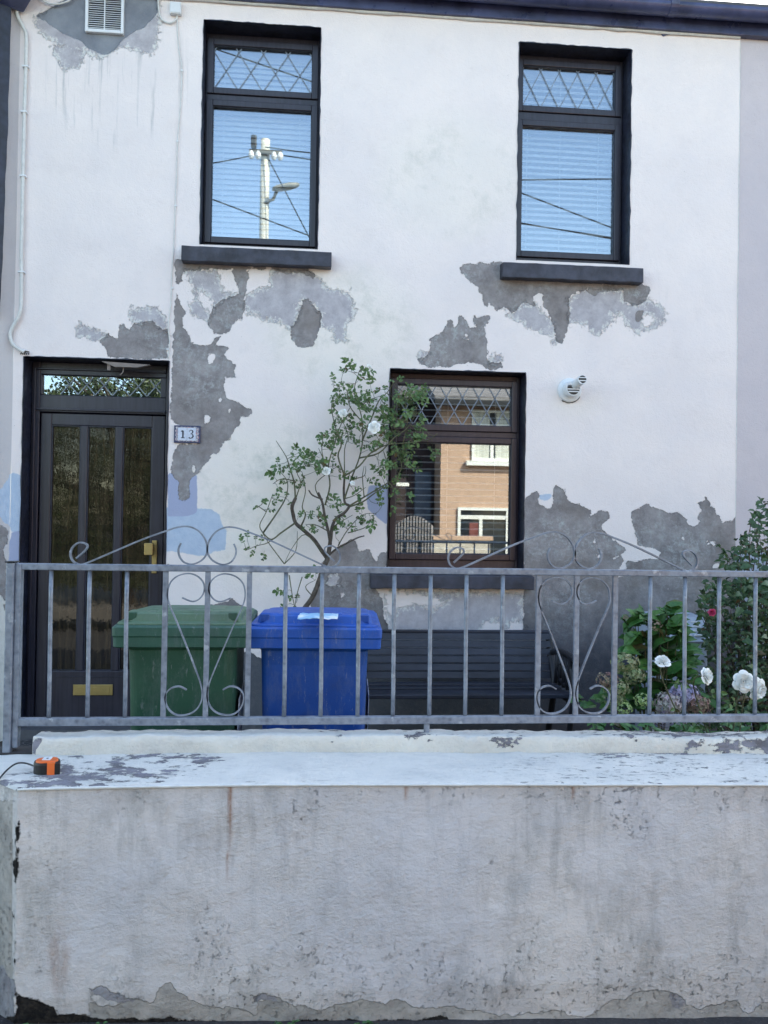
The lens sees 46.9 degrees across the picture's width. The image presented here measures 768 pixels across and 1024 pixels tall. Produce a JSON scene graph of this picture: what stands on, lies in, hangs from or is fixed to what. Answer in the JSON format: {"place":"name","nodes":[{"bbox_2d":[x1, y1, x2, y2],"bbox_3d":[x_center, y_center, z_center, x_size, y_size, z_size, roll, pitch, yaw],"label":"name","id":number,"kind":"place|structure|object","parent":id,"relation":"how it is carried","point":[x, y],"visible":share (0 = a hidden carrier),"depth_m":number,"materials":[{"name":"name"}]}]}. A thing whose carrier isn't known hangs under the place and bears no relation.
{"place":"outdoors","nodes":[
{"label":"outdoors","id":0,"kind":"place"},
{"bbox_2d":[20,740,32,745],"bbox_3d":[-1.892,1.413,5.249,0.636,0.017,0.480,1,-1,-5],"label":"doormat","id":1,"kind":"object","parent":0,"point":[26,742],"visible":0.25,"depth_m":5.38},
{"bbox_2d":[0,1015,767,1023],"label":"pavement","id":2,"kind":"structure","parent":0,"point":[723,1020],"depth_m":2.79,"materials":[{"name":"grey concrete"}]},
{"bbox_2d":[24,1019,372,1023],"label":"weeds","id":3,"kind":"object","parent":2,"relation":"on","point":[366,1022],"visible":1,"depth_m":2.69,"materials":[{"name":"green plant"}]},
{"bbox_2d":[0,728,767,1023],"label":"garden wall","id":4,"kind":"structure","parent":2,"relation":"on","point":[185,875],"depth_m":2.77,"materials":[{"name":"paint"}]},
{"bbox_2d":[0,757,60,778],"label":"tape measure","id":5,"kind":"object","parent":4,"relation":"on","point":[46,766],"visible":1,"depth_m":2.78,"materials":[{"name":"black plastic"}]},
{"bbox_2d":[2,526,767,752],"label":"railing","id":6,"kind":"object","parent":4,"relation":"on","point":[14,721],"visible":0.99,"depth_m":3.16,"materials":[{"name":"grey metal"}]},
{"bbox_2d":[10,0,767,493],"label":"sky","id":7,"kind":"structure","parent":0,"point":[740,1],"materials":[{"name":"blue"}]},
{"label":"garden ground","id":8,"kind":"structure","parent":0,"visible":0},
{"bbox_2d":[0,0,30,740],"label":"neighbour house","id":9,"kind":"structure","parent":8,"relation":"on","point":[9,59],"depth_m":5.50,"materials":[{"name":"black paint"}]},
{"bbox_2d":[112,605,257,730],"bbox_3d":[-0.834,0.907,3.816,0.530,1.025,0.750,1,-1,-5],"label":"wheelie bin","id":10,"kind":"object","parent":8,"relation":"on","point":[144,635],"visible":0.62,"depth_m":3.50,"materials":[{"name":"green plastic"}]},
{"bbox_2d":[251,607,381,730],"bbox_3d":[-0.303,0.923,3.926,0.548,1.013,0.750,1,-1,-2],"label":"wheelie bin","id":11,"kind":"object","parent":8,"relation":"on","point":[339,673],"visible":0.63,"depth_m":3.61,"materials":[{"name":"blue plastic"}]},
{"bbox_2d":[297,613,337,619],"bbox_3d":[-0.260,0.412,3.506,0.165,0.019,0.160,1,-1,-5],"label":"face mask","id":12,"kind":"object","parent":11,"relation":"on","point":[327,616],"visible":0.9,"depth_m":3.46,"materials":[{"name":"fabric"}]},
{"bbox_2d":[9,0,767,740],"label":"terraced house","id":13,"kind":"structure","parent":8,"relation":"on","point":[411,262],"depth_m":5.77,"materials":[{"name":"paint"}]},
{"bbox_2d":[8,10,29,354],"bbox_3d":[-2.255,-2.065,5.521,0.134,2.169,0.035,1,-1,-5],"label":"cable conduit","id":14,"kind":"object","parent":13,"relation":"attached to","point":[22,175],"visible":1,"depth_m":5.51,"materials":[{"name":"white plastic"}]},
{"bbox_2d":[41,0,70,4],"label":"wall cable","id":15,"kind":"object","parent":13,"relation":"attached to","point":[67,1],"depth_m":5.55,"materials":[{"name":"white plastic"}]},
{"bbox_2d":[35,413,165,716],"bbox_3d":[-1.832,0.348,5.717,0.786,1.963,0.125,1,-1,-5],"label":"front door","id":16,"kind":"structure","parent":13,"relation":"in","point":[102,477],"depth_m":5.74,"materials":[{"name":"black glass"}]},
{"bbox_2d":[85,0,124,35],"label":"air vent","id":17,"kind":"object","parent":13,"relation":"attached to","point":[105,17],"visible":1,"depth_m":5.59,"materials":[{"name":"white plastic"}]},
{"bbox_2d":[157,0,177,23],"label":"wall cable","id":18,"kind":"object","parent":13,"relation":"attached to","point":[161,17],"depth_m":5.62,"materials":[{"name":"white plastic"}]},
{"bbox_2d":[166,18,182,358],"bbox_3d":[-1.326,-2.063,5.619,0.070,2.185,0.014,1,-1,-5],"label":"wall cable","id":19,"kind":"object","parent":13,"relation":"attached to","point":[177,141],"depth_m":5.62,"materials":[{"name":"white plastic"}]},
{"bbox_2d":[170,1,181,15],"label":"junction box","id":20,"kind":"object","parent":13,"relation":"attached to","point":[175,8],"visible":1,"depth_m":5.60,"materials":[{"name":"white plastic"}]},
{"bbox_2d":[174,425,200,442],"bbox_3d":[-1.246,-0.492,5.605,0.164,0.111,0.022,1,-1,-5],"label":"house number","id":21,"kind":"object","parent":13,"relation":"attached to","point":[186,434],"visible":1,"depth_m":5.60,"materials":[{"name":"ceramic"}]},
{"bbox_2d":[181,19,331,269],"bbox_3d":[-0.803,-2.354,5.735,0.940,1.581,0.287,1,-1,-5],"label":"window","id":22,"kind":"structure","parent":13,"relation":"in","point":[217,34],"depth_m":5.79,"materials":[{"name":"black wood"}]},
{"bbox_2d":[211,50,311,240],"bbox_3d":[-0.815,-2.416,5.947,0.704,1.329,0.044,1,-1,-5],"label":"venetian blind","id":23,"kind":"object","parent":13,"relation":"attached to","point":[255,57],"visible":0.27,"depth_m":5.95,"materials":[{"name":"white plastic"}]},
{"bbox_2d":[239,357,440,606],"bbox_3d":[-0.277,-0.018,5.497,1.236,1.888,0.385,1,-1,-5],"label":"climbing rose","id":24,"kind":"object","parent":13,"relation":"attached to","point":[374,427],"visible":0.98,"depth_m":5.47,"materials":[{"name":"green plant"}]},
{"bbox_2d":[369,368,533,589],"bbox_3d":[0.441,-0.215,5.827,1.063,1.427,0.286,1,-1,-5],"label":"window","id":25,"kind":"structure","parent":13,"relation":"in","point":[514,435],"depth_m":5.90,"materials":[{"name":"black wood"}]},
{"bbox_2d":[396,385,509,552],"bbox_3d":[0.457,-0.281,6.013,0.835,1.184,0.040,1,-1,-5],"label":"venetian blind","id":26,"kind":"object","parent":13,"relation":"attached to","point":[470,389],"visible":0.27,"depth_m":6.01,"materials":[{"name":"white plastic"}]},
{"bbox_2d":[521,70,612,253],"bbox_3d":[1.239,-2.379,6.142,0.705,1.333,0.041,1,-1,-5],"label":"venetian blind","id":27,"kind":"object","parent":13,"relation":"attached to","point":[566,76],"visible":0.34,"depth_m":6.14,"materials":[{"name":"white plastic"}]},
{"bbox_2d":[500,41,642,285],"bbox_3d":[1.236,-2.307,5.927,0.942,1.594,0.286,1,-1,-5],"label":"window","id":28,"kind":"structure","parent":13,"relation":"in","point":[617,62],"depth_m":6.00,"materials":[{"name":"black wood"}]},
{"bbox_2d":[557,375,586,402],"bbox_3d":[1.231,-0.802,5.763,0.160,0.166,0.178,1,-1,-5],"label":"boiler flue","id":29,"kind":"object","parent":13,"relation":"attached to","point":[568,390],"visible":1,"depth_m":5.76,"materials":[{"name":"white plastic"}]},
{"bbox_2d":[366,629,579,730],"bbox_3d":[0.426,1.093,5.194,1.290,0.743,0.628,1,-1,-5],"label":"garden bench","id":30,"kind":"object","parent":8,"relation":"on","point":[454,690],"visible":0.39,"depth_m":5.38,"materials":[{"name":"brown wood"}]},
{"bbox_2d":[570,599,722,731],"bbox_3d":[1.403,0.962,4.611,0.944,1.011,0.528,1,-1,-5],"label":"hydrangea","id":31,"kind":"object","parent":8,"relation":"on","point":[664,626],"visible":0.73,"depth_m":4.53,"materials":[{"name":"green plant"}]},
{"bbox_2d":[634,611,708,732],"bbox_3d":[1.855,1.072,5.726,0.392,0.829,0.321,1,-1,-5],"label":"meter box","id":32,"kind":"object","parent":8,"relation":"on","point":[692,617],"visible":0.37,"depth_m":5.60,"materials":[{"name":"plastic"}]},
{"bbox_2d":[587,708,767,732],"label":"ground cover","id":33,"kind":"object","parent":8,"relation":"on","point":[672,728],"visible":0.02,"depth_m":4.20,"materials":[{"name":"green plant"}]},
{"bbox_2d":[654,655,766,732],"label":"rose bush","id":34,"kind":"object","parent":8,"relation":"on","point":[742,682],"visible":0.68,"depth_m":3.95,"materials":[{"name":"white plant"}]},
{"bbox_2d":[679,496,767,731],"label":"rose bush","id":35,"kind":"object","parent":8,"relation":"on","point":[741,635],"visible":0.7,"depth_m":4.99,"materials":[{"name":"green plant"}]},
{"bbox_2d":[734,39,767,731],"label":"neighbour house","id":36,"kind":"structure","parent":8,"relation":"on","point":[752,407],"depth_m":5.98,"materials":[{"name":"white paint"}]}
]}

